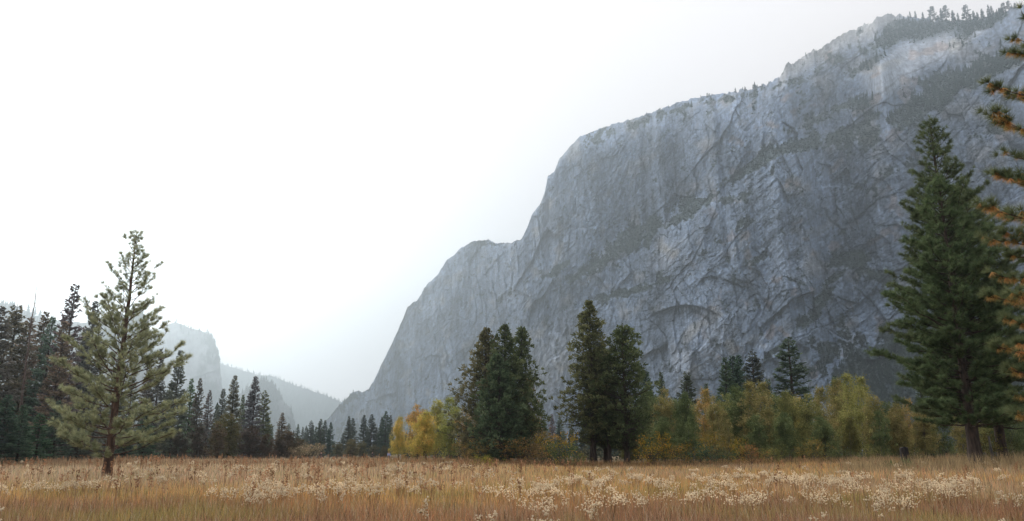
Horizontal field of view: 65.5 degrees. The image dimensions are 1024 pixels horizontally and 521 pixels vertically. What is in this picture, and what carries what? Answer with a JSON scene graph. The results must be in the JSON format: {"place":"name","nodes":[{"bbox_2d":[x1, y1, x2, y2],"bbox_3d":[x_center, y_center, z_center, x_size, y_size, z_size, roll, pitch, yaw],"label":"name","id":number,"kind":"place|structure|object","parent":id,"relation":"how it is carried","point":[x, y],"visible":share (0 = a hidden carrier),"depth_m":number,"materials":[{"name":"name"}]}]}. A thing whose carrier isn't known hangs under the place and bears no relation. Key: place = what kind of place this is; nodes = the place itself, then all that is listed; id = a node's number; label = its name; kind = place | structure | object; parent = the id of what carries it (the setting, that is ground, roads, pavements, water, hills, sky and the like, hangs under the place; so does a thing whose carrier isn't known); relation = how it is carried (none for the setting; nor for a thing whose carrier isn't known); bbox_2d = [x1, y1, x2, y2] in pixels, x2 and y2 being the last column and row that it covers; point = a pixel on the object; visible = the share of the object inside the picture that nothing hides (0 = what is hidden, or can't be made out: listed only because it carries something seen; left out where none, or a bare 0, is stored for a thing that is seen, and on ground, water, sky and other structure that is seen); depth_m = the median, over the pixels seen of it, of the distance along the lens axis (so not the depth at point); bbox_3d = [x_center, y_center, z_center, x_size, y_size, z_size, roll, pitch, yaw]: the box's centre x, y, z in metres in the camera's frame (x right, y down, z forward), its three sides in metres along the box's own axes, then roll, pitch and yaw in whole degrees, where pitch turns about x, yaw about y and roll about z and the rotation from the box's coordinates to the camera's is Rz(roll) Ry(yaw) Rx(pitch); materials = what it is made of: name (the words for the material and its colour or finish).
{"place":"outdoors","nodes":[
{"label":"outdoors","id":0,"kind":"place"},
{"bbox_2d":[0,303,157,430],"bbox_3d":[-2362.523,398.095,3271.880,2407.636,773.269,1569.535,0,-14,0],"label":"hills","id":1,"kind":"structure","parent":0,"point":[139,376],"depth_m":2616.22,"materials":[{"name":"grey stone"}]},
{"bbox_2d":[152,322,223,428],"bbox_3d":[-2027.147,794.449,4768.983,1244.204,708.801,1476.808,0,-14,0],"label":"hills","id":2,"kind":"structure","parent":0,"point":[174,335],"depth_m":4236.65,"materials":[{"name":"grey stone"}]},
{"bbox_2d":[220,380,294,446],"bbox_3d":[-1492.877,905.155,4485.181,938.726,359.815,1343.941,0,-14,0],"label":"hills","id":3,"kind":"structure","parent":0,"point":[282,407],"depth_m":3922.72,"materials":[{"name":"grey stone"}]},
{"bbox_2d":[220,364,339,438],"bbox_3d":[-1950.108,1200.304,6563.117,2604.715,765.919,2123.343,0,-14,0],"label":"hills","id":4,"kind":"structure","parent":0,"point":[309,410],"depth_m":5994.77,"materials":[{"name":"grey stone"}]},
{"bbox_2d":[1,299,342,437],"bbox_3d":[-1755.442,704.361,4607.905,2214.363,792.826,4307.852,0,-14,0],"label":"hillside forest","id":5,"kind":"object","parent":4,"relation":"on","point":[210,338],"visible":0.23,"depth_m":4216.72,"materials":[{"name":"plant"}]},
{"bbox_2d":[0,0,1023,401],"label":"sky","id":6,"kind":"structure","parent":0,"point":[299,173],"materials":[{"name":"white"}]},
{"bbox_2d":[0,450,1023,520],"bbox_3d":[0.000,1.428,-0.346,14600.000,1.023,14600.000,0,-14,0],"label":"ground","id":7,"kind":"structure","parent":0,"point":[614,458],"depth_m":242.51,"materials":[{"name":"beige plant"}]},
{"bbox_2d":[0,306,23,451],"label":"conifer","id":8,"kind":"object","parent":7,"relation":"on","point":[4,374],"visible":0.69,"depth_m":105.27,"materials":[{"name":"green plant"}]},
{"bbox_2d":[0,395,27,464],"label":"young conifer","id":9,"kind":"object","parent":7,"relation":"on","point":[9,421],"visible":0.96,"depth_m":80.29,"materials":[{"name":"green plant"}]},
{"bbox_2d":[0,304,36,453],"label":"conifer","id":10,"kind":"object","parent":7,"relation":"on","point":[14,352],"visible":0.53,"depth_m":117.89,"materials":[{"name":"green plant"}]},
{"bbox_2d":[2,404,35,464],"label":"young conifer","id":11,"kind":"object","parent":7,"relation":"on","point":[23,426],"visible":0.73,"depth_m":81.95,"materials":[{"name":"green plant"}]},
{"bbox_2d":[1,317,40,446],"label":"conifer","id":12,"kind":"object","parent":7,"relation":"on","point":[30,361],"visible":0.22,"depth_m":121.87,"materials":[{"name":"green plant"}]},
{"bbox_2d":[11,276,38,458],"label":"dead tree","id":13,"kind":"object","parent":7,"relation":"on","point":[23,385],"visible":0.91,"depth_m":111.56,"materials":[{"name":"grey wood"}]},
{"bbox_2d":[21,311,53,457],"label":"conifer","id":14,"kind":"object","parent":7,"relation":"on","point":[43,327],"visible":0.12,"depth_m":128.02,"materials":[{"name":"green plant"}]},
{"bbox_2d":[25,412,53,460],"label":"young conifer","id":15,"kind":"object","parent":7,"relation":"on","point":[37,441],"visible":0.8,"depth_m":85.79,"materials":[{"name":"green plant"}]},
{"bbox_2d":[20,317,65,458],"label":"conifer","id":16,"kind":"object","parent":7,"relation":"on","point":[40,372],"visible":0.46,"depth_m":116.65,"materials":[{"name":"green plant"}]},
{"bbox_2d":[27,321,75,456],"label":"conifer","id":17,"kind":"object","parent":7,"relation":"on","point":[58,374],"visible":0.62,"depth_m":103.82,"materials":[{"name":"green plant"}]},
{"bbox_2d":[33,400,72,461],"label":"young conifer","id":18,"kind":"object","parent":7,"relation":"on","point":[50,432],"visible":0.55,"depth_m":92.48,"materials":[{"name":"green plant"}]},
{"bbox_2d":[32,283,84,448],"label":"conifer","id":19,"kind":"object","parent":7,"relation":"on","point":[71,311],"visible":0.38,"depth_m":112.25,"materials":[{"name":"green plant"}]},
{"bbox_2d":[60,300,106,457],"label":"conifer","id":20,"kind":"object","parent":7,"relation":"on","point":[83,362],"visible":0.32,"depth_m":121.00,"materials":[{"name":"green plant"}]},
{"bbox_2d":[81,356,110,458],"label":"conifer","id":21,"kind":"object","parent":7,"relation":"on","point":[105,440],"visible":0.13,"depth_m":125.49,"materials":[{"name":"green plant"}]},
{"bbox_2d":[45,229,193,476],"bbox_3d":[-23.352,5.391,48.052,8.038,15.503,8.484,6,-15,-25],"label":"pine tree","id":22,"kind":"object","parent":7,"relation":"on","point":[117,372],"visible":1,"depth_m":47.33,"materials":[{"name":"green plant"}]},
{"bbox_2d":[129,404,160,459],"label":"young conifer","id":23,"kind":"object","parent":7,"relation":"on","point":[147,450],"visible":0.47,"depth_m":114.76,"materials":[{"name":"green plant"}]},
{"bbox_2d":[139,348,167,456],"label":"conifer","id":24,"kind":"object","parent":7,"relation":"on","point":[158,389],"visible":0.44,"depth_m":147.88,"materials":[{"name":"green plant"}]},
{"bbox_2d":[153,350,191,457],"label":"conifer","id":25,"kind":"object","parent":7,"relation":"on","point":[168,445],"visible":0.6,"depth_m":147.01,"materials":[{"name":"green plant"}]},
{"bbox_2d":[165,431,188,458],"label":"oak tree","id":26,"kind":"object","parent":7,"relation":"on","point":[177,438],"visible":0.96,"depth_m":136.14,"materials":[{"name":"green plant"}]},
{"bbox_2d":[174,378,200,458],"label":"conifer","id":27,"kind":"object","parent":7,"relation":"on","point":[190,388],"visible":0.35,"depth_m":162.18,"materials":[{"name":"green plant"}]},
{"bbox_2d":[185,378,206,458],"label":"conifer","id":28,"kind":"object","parent":7,"relation":"on","point":[196,409],"visible":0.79,"depth_m":156.84,"materials":[{"name":"green plant"}]},
{"bbox_2d":[185,427,208,458],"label":"oak tree","id":29,"kind":"object","parent":7,"relation":"on","point":[197,446],"visible":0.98,"depth_m":136.11,"materials":[{"name":"green plant"}]},
{"bbox_2d":[198,390,214,458],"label":"conifer","id":30,"kind":"object","parent":7,"relation":"on","point":[207,419],"visible":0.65,"depth_m":181.37,"materials":[{"name":"green plant"}]},
{"bbox_2d":[201,423,229,458],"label":"oak tree","id":31,"kind":"object","parent":7,"relation":"on","point":[218,434],"visible":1,"depth_m":136.03,"materials":[{"name":"green plant"}]},
{"bbox_2d":[203,411,243,458],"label":"oak tree","id":32,"kind":"object","parent":7,"relation":"on","point":[231,436],"visible":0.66,"depth_m":146.22,"materials":[{"name":"green plant"}]},
{"bbox_2d":[218,375,242,455],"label":"conifer","id":33,"kind":"object","parent":7,"relation":"on","point":[235,397],"visible":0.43,"depth_m":162.34,"materials":[{"name":"green plant"}]},
{"bbox_2d":[232,425,266,458],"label":"oak tree","id":34,"kind":"object","parent":7,"relation":"on","point":[249,436],"visible":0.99,"depth_m":145.52,"materials":[{"name":"green plant"}]},
{"bbox_2d":[236,376,264,456],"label":"conifer","id":35,"kind":"object","parent":7,"relation":"on","point":[250,403],"visible":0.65,"depth_m":157.01,"materials":[{"name":"green plant"}]},
{"bbox_2d":[254,390,274,457],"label":"conifer","id":36,"kind":"object","parent":7,"relation":"on","point":[263,429],"visible":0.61,"depth_m":161.84,"materials":[{"name":"green plant"}]},
{"bbox_2d":[257,434,276,459],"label":"oak tree","id":37,"kind":"object","parent":7,"relation":"on","point":[266,449],"visible":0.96,"depth_m":145.93,"materials":[{"name":"green plant"}]},
{"bbox_2d":[271,431,302,458],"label":"oak tree","id":38,"kind":"object","parent":7,"relation":"on","point":[289,439],"visible":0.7,"depth_m":160.40,"materials":[{"name":"green plant"}]},
{"bbox_2d":[363,414,379,457],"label":"conifer","id":39,"kind":"object","parent":7,"relation":"on","point":[372,430],"visible":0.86,"depth_m":312.44,"materials":[{"name":"green plant"}]},
{"bbox_2d":[375,411,392,456],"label":"conifer","id":40,"kind":"object","parent":7,"relation":"on","point":[383,430],"visible":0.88,"depth_m":312.31,"materials":[{"name":"green plant"}]},
{"bbox_2d":[388,416,410,458],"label":"cottonwood","id":41,"kind":"object","parent":7,"relation":"on","point":[397,430],"visible":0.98,"depth_m":114.95,"materials":[{"name":"yellow plant"}]},
{"bbox_2d":[401,405,433,457],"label":"cottonwood","id":42,"kind":"object","parent":7,"relation":"on","point":[411,418],"visible":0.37,"depth_m":128.60,"materials":[{"name":"yellow plant"}]},
{"bbox_2d":[406,409,440,459],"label":"cottonwood","id":43,"kind":"object","parent":7,"relation":"on","point":[426,428],"visible":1,"depth_m":116.88,"materials":[{"name":"yellow plant"}]},
{"bbox_2d":[424,398,453,458],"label":"cottonwood","id":44,"kind":"object","parent":7,"relation":"on","point":[437,412],"visible":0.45,"depth_m":127.19,"materials":[{"name":"green plant"}]},
{"bbox_2d":[433,395,460,458],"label":"cottonwood","id":45,"kind":"object","parent":7,"relation":"on","point":[446,429],"visible":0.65,"depth_m":120.91,"materials":[{"name":"green plant"}]},
{"bbox_2d":[454,437,496,461],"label":"bush","id":46,"kind":"object","parent":7,"relation":"on","point":[478,452],"visible":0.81,"depth_m":101.18,"materials":[{"name":"green plant"}]},
{"bbox_2d":[435,326,525,455],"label":"cedar tree","id":47,"kind":"object","parent":7,"relation":"on","point":[479,368],"visible":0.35,"depth_m":110.35,"materials":[{"name":"green plant"}]},
{"bbox_2d":[464,351,534,462],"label":"cedar tree","id":48,"kind":"object","parent":7,"relation":"on","point":[498,400],"visible":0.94,"depth_m":103.48,"materials":[{"name":"green plant"}]},
{"bbox_2d":[1,462,1005,520],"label":"wildflower stems","id":49,"kind":"object","parent":7,"relation":"on","point":[398,490],"visible":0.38,"depth_m":24.69,"materials":[{"name":"beige plant"}]},
{"bbox_2d":[0,459,1023,512],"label":"wildflower heads","id":50,"kind":"object","parent":49,"relation":"attached to","point":[936,485],"visible":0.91,"depth_m":25.55,"materials":[{"name":"beige plant"}]},
{"bbox_2d":[469,323,540,458],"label":"cedar tree","id":51,"kind":"object","parent":7,"relation":"on","point":[508,342],"visible":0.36,"depth_m":108.91,"materials":[{"name":"green plant"}]},
{"bbox_2d":[1,402,1023,460],"bbox_3d":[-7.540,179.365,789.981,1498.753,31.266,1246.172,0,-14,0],"label":"wood","id":52,"kind":"object","parent":7,"relation":"on","point":[586,448],"visible":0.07,"depth_m":240.95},
{"bbox_2d":[486,434,539,463],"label":"bush","id":53,"kind":"object","parent":7,"relation":"on","point":[516,450],"visible":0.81,"depth_m":98.71,"materials":[{"name":"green plant"}]},
{"bbox_2d":[488,325,551,460],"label":"cedar tree","id":54,"kind":"object","parent":7,"relation":"on","point":[523,351],"visible":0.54,"depth_m":111.67,"materials":[{"name":"green plant"}]},
{"bbox_2d":[534,427,578,463],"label":"bush","id":55,"kind":"object","parent":7,"relation":"on","point":[554,436],"visible":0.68,"depth_m":99.84,"materials":[{"name":"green plant"}]},
{"bbox_2d":[530,439,588,465],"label":"bush","id":56,"kind":"object","parent":7,"relation":"on","point":[555,456],"visible":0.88,"depth_m":95.34,"materials":[{"name":"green plant"}]},
{"bbox_2d":[546,299,630,464],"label":"cedar tree","id":57,"kind":"object","parent":7,"relation":"on","point":[588,359],"visible":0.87,"depth_m":108.22,"materials":[{"name":"green plant"}]},
{"bbox_2d":[578,346,641,462],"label":"cedar tree","id":58,"kind":"object","parent":7,"relation":"on","point":[605,454],"visible":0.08,"depth_m":109.68,"materials":[{"name":"green plant"}]},
{"bbox_2d":[580,323,662,463],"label":"cedar tree","id":59,"kind":"object","parent":7,"relation":"on","point":[623,439],"visible":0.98,"depth_m":105.69,"materials":[{"name":"green plant"}]},
{"bbox_2d":[630,431,675,465],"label":"bush","id":60,"kind":"object","parent":7,"relation":"on","point":[654,447],"visible":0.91,"depth_m":97.06,"materials":[{"name":"green plant"}]},
{"bbox_2d":[645,416,683,461],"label":"cottonwood","id":61,"kind":"object","parent":7,"relation":"on","point":[660,429],"visible":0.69,"depth_m":113.41,"materials":[{"name":"green plant"}]},
{"bbox_2d":[650,386,679,461],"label":"cottonwood","id":62,"kind":"object","parent":7,"relation":"on","point":[661,409],"visible":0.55,"depth_m":125.63,"materials":[{"name":"green plant"}]},
{"bbox_2d":[669,389,699,459],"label":"cottonwood","id":63,"kind":"object","parent":7,"relation":"on","point":[683,411],"visible":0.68,"depth_m":122.67,"materials":[{"name":"green plant"}]},
{"bbox_2d":[674,371,701,455],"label":"conifer","id":64,"kind":"object","parent":7,"relation":"on","point":[688,382],"visible":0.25,"depth_m":177.72,"materials":[{"name":"green plant"}]},
{"bbox_2d":[679,416,702,459],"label":"cottonwood","id":65,"kind":"object","parent":7,"relation":"on","point":[694,428],"visible":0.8,"depth_m":109.70,"materials":[{"name":"green plant"}]},
{"bbox_2d":[693,386,717,457],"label":"cottonwood","id":66,"kind":"object","parent":7,"relation":"on","point":[703,419],"visible":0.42,"depth_m":129.54,"materials":[{"name":"green plant"}]},
{"bbox_2d":[680,442,738,465],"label":"bush","id":67,"kind":"object","parent":7,"relation":"on","point":[703,456],"visible":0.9,"depth_m":96.08,"materials":[{"name":"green plant"}]},
{"bbox_2d":[685,431,735,461],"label":"bush","id":68,"kind":"object","parent":7,"relation":"on","point":[709,437],"visible":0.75,"depth_m":99.70,"materials":[{"name":"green plant"}]},
{"bbox_2d":[700,394,732,458],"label":"cottonwood","id":69,"kind":"object","parent":7,"relation":"on","point":[710,416],"visible":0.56,"depth_m":123.19,"materials":[{"name":"green plant"}]},
{"bbox_2d":[714,411,736,458],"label":"cottonwood","id":70,"kind":"object","parent":7,"relation":"on","point":[729,435],"visible":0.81,"depth_m":115.44,"materials":[{"name":"green plant"}]},
{"bbox_2d":[713,357,747,457],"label":"conifer","id":71,"kind":"object","parent":7,"relation":"on","point":[727,382],"visible":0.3,"depth_m":172.98,"materials":[{"name":"green plant"}]},
{"bbox_2d":[717,383,754,460],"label":"cottonwood","id":72,"kind":"object","parent":7,"relation":"on","point":[738,396],"visible":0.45,"depth_m":127.05,"materials":[{"name":"green plant"}]},
{"bbox_2d":[732,351,771,456],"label":"conifer","id":73,"kind":"object","parent":7,"relation":"on","point":[758,364],"visible":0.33,"depth_m":173.70,"materials":[{"name":"green plant"}]},
{"bbox_2d":[733,379,773,456],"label":"cottonwood","id":74,"kind":"object","parent":7,"relation":"on","point":[749,399],"visible":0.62,"depth_m":123.64,"materials":[{"name":"green plant"}]},
{"bbox_2d":[739,414,770,459],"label":"cottonwood","id":75,"kind":"object","parent":7,"relation":"on","point":[757,427],"visible":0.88,"depth_m":115.72,"materials":[{"name":"green plant"}]},
{"bbox_2d":[751,379,779,457],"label":"cottonwood","id":76,"kind":"object","parent":7,"relation":"on","point":[769,412],"visible":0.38,"depth_m":127.83,"materials":[{"name":"green plant"}]},
{"bbox_2d":[766,390,806,459],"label":"cottonwood","id":77,"kind":"object","parent":7,"relation":"on","point":[791,409],"visible":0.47,"depth_m":125.53,"materials":[{"name":"green plant"}]},
{"bbox_2d":[769,410,805,459],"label":"cottonwood","id":78,"kind":"object","parent":7,"relation":"on","point":[781,427],"visible":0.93,"depth_m":112.16,"materials":[{"name":"green plant"}]},
{"bbox_2d":[772,337,817,456],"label":"conifer","id":79,"kind":"object","parent":7,"relation":"on","point":[792,373],"visible":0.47,"depth_m":168.85,"materials":[{"name":"green plant"}]},
{"bbox_2d":[796,393,823,458],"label":"cottonwood","id":80,"kind":"object","parent":7,"relation":"on","point":[806,415],"visible":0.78,"depth_m":123.04,"materials":[{"name":"green plant"}]},
{"bbox_2d":[794,437,836,462],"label":"bush","id":81,"kind":"object","parent":7,"relation":"on","point":[810,449],"visible":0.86,"depth_m":99.53,"materials":[{"name":"green plant"}]},
{"bbox_2d":[803,414,843,457],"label":"cottonwood","id":82,"kind":"object","parent":7,"relation":"on","point":[826,428],"visible":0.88,"depth_m":109.46,"materials":[{"name":"green plant"}]},
{"bbox_2d":[811,385,842,455],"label":"cottonwood","id":83,"kind":"object","parent":7,"relation":"on","point":[821,392],"visible":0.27,"depth_m":131.56,"materials":[{"name":"green plant"}]},
{"bbox_2d":[822,377,866,458],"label":"cottonwood","id":84,"kind":"object","parent":7,"relation":"on","point":[837,407],"visible":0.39,"depth_m":137.69,"materials":[{"name":"green plant"}]},
{"bbox_2d":[841,416,862,457],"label":"cottonwood","id":85,"kind":"object","parent":7,"relation":"on","point":[849,438],"visible":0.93,"depth_m":110.77,"materials":[{"name":"green plant"}]},
{"bbox_2d":[835,372,872,454],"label":"cottonwood","id":86,"kind":"object","parent":7,"relation":"on","point":[857,416],"visible":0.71,"depth_m":119.51,"materials":[{"name":"green plant"}]},
{"bbox_2d":[845,373,874,455],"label":"cottonwood","id":87,"kind":"object","parent":7,"relation":"on","point":[863,382],"visible":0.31,"depth_m":128.19,"materials":[{"name":"green plant"}]},
{"bbox_2d":[859,392,894,457],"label":"cottonwood","id":88,"kind":"object","parent":7,"relation":"on","point":[871,413],"visible":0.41,"depth_m":123.11,"materials":[{"name":"green plant"}]},
{"bbox_2d":[869,409,897,457],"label":"cottonwood","id":89,"kind":"object","parent":7,"relation":"on","point":[883,435],"visible":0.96,"depth_m":115.09,"materials":[{"name":"green plant"}]},
{"bbox_2d":[885,402,920,454],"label":"cottonwood","id":90,"kind":"object","parent":7,"relation":"on","point":[898,437],"visible":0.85,"depth_m":122.83,"materials":[{"name":"green plant"}]},
{"bbox_2d":[908,403,944,457],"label":"cottonwood","id":91,"kind":"object","parent":7,"relation":"on","point":[927,434],"visible":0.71,"depth_m":124.44,"materials":[{"name":"green plant"}]},
{"bbox_2d":[862,172,1023,463],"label":"pine tree","id":92,"kind":"object","parent":7,"relation":"on","point":[946,402],"visible":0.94,"depth_m":64.50,"materials":[{"name":"green plant"}]},
{"bbox_2d":[929,410,956,458],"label":"cottonwood","id":93,"kind":"object","parent":7,"relation":"on","point":[947,444],"visible":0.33,"depth_m":126.39,"materials":[{"name":"green plant"}]},
{"bbox_2d":[879,114,1023,460],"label":"pine tree","id":94,"kind":"object","parent":7,"relation":"on","point":[917,194],"visible":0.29,"depth_m":71.74,"materials":[{"name":"green plant"}]},
{"bbox_2d":[944,416,966,455],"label":"cottonwood","id":95,"kind":"object","parent":7,"relation":"on","point":[958,431],"visible":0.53,"depth_m":130.41,"materials":[{"name":"green plant"}]},
{"bbox_2d":[895,186,1023,459],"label":"pine tree","id":96,"kind":"object","parent":7,"relation":"on","point":[1003,265],"visible":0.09,"depth_m":71.63,"materials":[{"name":"green plant"}]},
{"bbox_2d":[969,1,1023,422],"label":"pine tree","id":97,"kind":"object","parent":7,"relation":"on","point":[1014,296],"visible":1,"depth_m":21.76,"materials":[{"name":"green plant"}]},
{"bbox_2d":[987,417,1023,457],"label":"cottonwood","id":98,"kind":"object","parent":7,"relation":"on","point":[1009,434],"visible":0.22,"depth_m":124.19,"materials":[{"name":"green plant"}]},
{"bbox_2d":[322,5,1023,450],"bbox_3d":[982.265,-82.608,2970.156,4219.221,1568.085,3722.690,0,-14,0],"label":"cliff","id":99,"kind":"structure","parent":0,"point":[828,179],"depth_m":1952.29,"materials":[{"name":"stone"}]},
{"bbox_2d":[326,4,1023,443],"bbox_3d":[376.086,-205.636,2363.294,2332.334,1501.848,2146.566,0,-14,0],"label":"ledge conifers","id":100,"kind":"object","parent":99,"relation":"on","point":[954,80],"visible":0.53,"depth_m":1966.38,"materials":[{"name":"green plant"}]},
{"bbox_2d":[335,7,1023,441],"bbox_3d":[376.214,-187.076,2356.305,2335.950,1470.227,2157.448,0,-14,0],"label":"ledge shrubs","id":101,"kind":"object","parent":99,"relation":"on","point":[885,393],"visible":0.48,"depth_m":1864.08,"materials":[{"name":"green plant"}]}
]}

